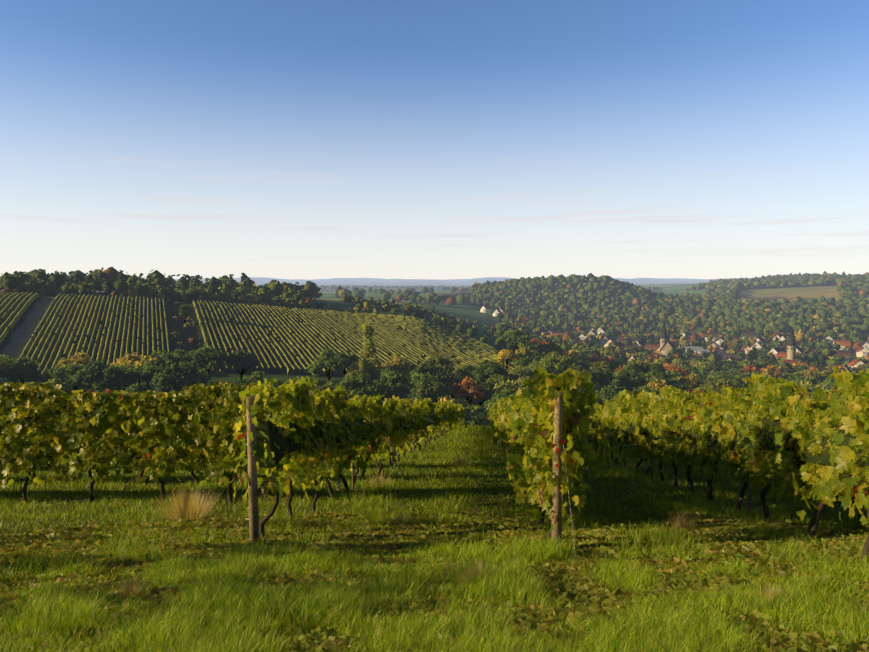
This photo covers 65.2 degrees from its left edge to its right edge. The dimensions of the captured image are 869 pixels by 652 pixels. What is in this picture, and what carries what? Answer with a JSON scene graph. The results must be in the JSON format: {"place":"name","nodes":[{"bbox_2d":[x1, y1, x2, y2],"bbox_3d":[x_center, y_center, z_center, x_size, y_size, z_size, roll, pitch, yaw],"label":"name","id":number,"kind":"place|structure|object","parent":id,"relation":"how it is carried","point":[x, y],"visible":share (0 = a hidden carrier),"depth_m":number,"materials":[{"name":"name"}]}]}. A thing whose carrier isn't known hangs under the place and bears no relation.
{"place":"outdoors","nodes":[
{"label":"outdoors","id":0,"kind":"place"},
{"bbox_2d":[0,277,868,651],"bbox_3d":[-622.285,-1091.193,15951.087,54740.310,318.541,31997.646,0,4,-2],"label":"ground","id":1,"kind":"structure","parent":0,"point":[16,339],"depth_m":232.66,"materials":[{"name":"green plant"}]},
{"bbox_2d":[0,292,519,379],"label":"vine rows","id":2,"kind":"object","parent":1,"relation":"on","point":[416,341],"visible":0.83,"depth_m":266.45,"materials":[{"name":"green plant"}]},
{"bbox_2d":[4,392,783,543],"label":"wooden posts","id":3,"kind":"object","parent":1,"relation":"on","point":[556,531],"visible":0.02,"depth_m":8.37,"materials":[{"name":"brown wood"}]},
{"bbox_2d":[3,398,866,557],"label":"trellis wires","id":4,"kind":"object","parent":3,"relation":"attached to","point":[375,419],"visible":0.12,"depth_m":8.84,"materials":[{"name":"grey metal"}]},
{"bbox_2d":[0,366,868,560],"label":"vine","id":5,"kind":"object","parent":1,"relation":"on","point":[115,425],"depth_m":12.27,"materials":[{"name":"green plant"}]},
{"bbox_2d":[237,472,557,522],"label":"grape clusters","id":6,"kind":"object","parent":5,"relation":"hanging from","point":[540,492],"visible":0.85,"depth_m":8.38,"materials":[{"name":"food"}]},
{"bbox_2d":[0,304,868,425],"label":"valley trees","id":7,"kind":"object","parent":1,"relation":"on","point":[163,373],"depth_m":194.91,"materials":[{"name":"green plant"}]},
{"bbox_2d":[0,424,868,651],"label":"grass","id":8,"kind":"structure","parent":1,"relation":"on","point":[188,573],"depth_m":6.79,"materials":[{"name":"green plant"}]},
{"bbox_2d":[0,267,868,373],"bbox_3d":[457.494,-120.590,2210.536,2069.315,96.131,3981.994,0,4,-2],"label":"forest","id":9,"kind":"object","parent":1,"relation":"on","point":[723,309],"visible":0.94,"depth_m":834.32,"materials":[{"name":"green plant"}]},
{"bbox_2d":[480,305,868,370],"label":"village houses","id":10,"kind":"structure","parent":1,"relation":"on","point":[663,348],"depth_m":593.81,"materials":[{"name":"white paint"}]},
{"bbox_2d":[483,309,866,361],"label":"village windows","id":11,"kind":"structure","parent":10,"relation":"attached to","point":[747,350],"depth_m":600.41,"materials":[{"name":"glass"}]},
{"bbox_2d":[0,0,868,279],"label":"sky","id":12,"kind":"structure","parent":0,"point":[279,139],"materials":[{"name":"blue"}]},
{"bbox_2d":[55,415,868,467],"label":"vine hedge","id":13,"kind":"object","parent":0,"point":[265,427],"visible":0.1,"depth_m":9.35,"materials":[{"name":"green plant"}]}
]}

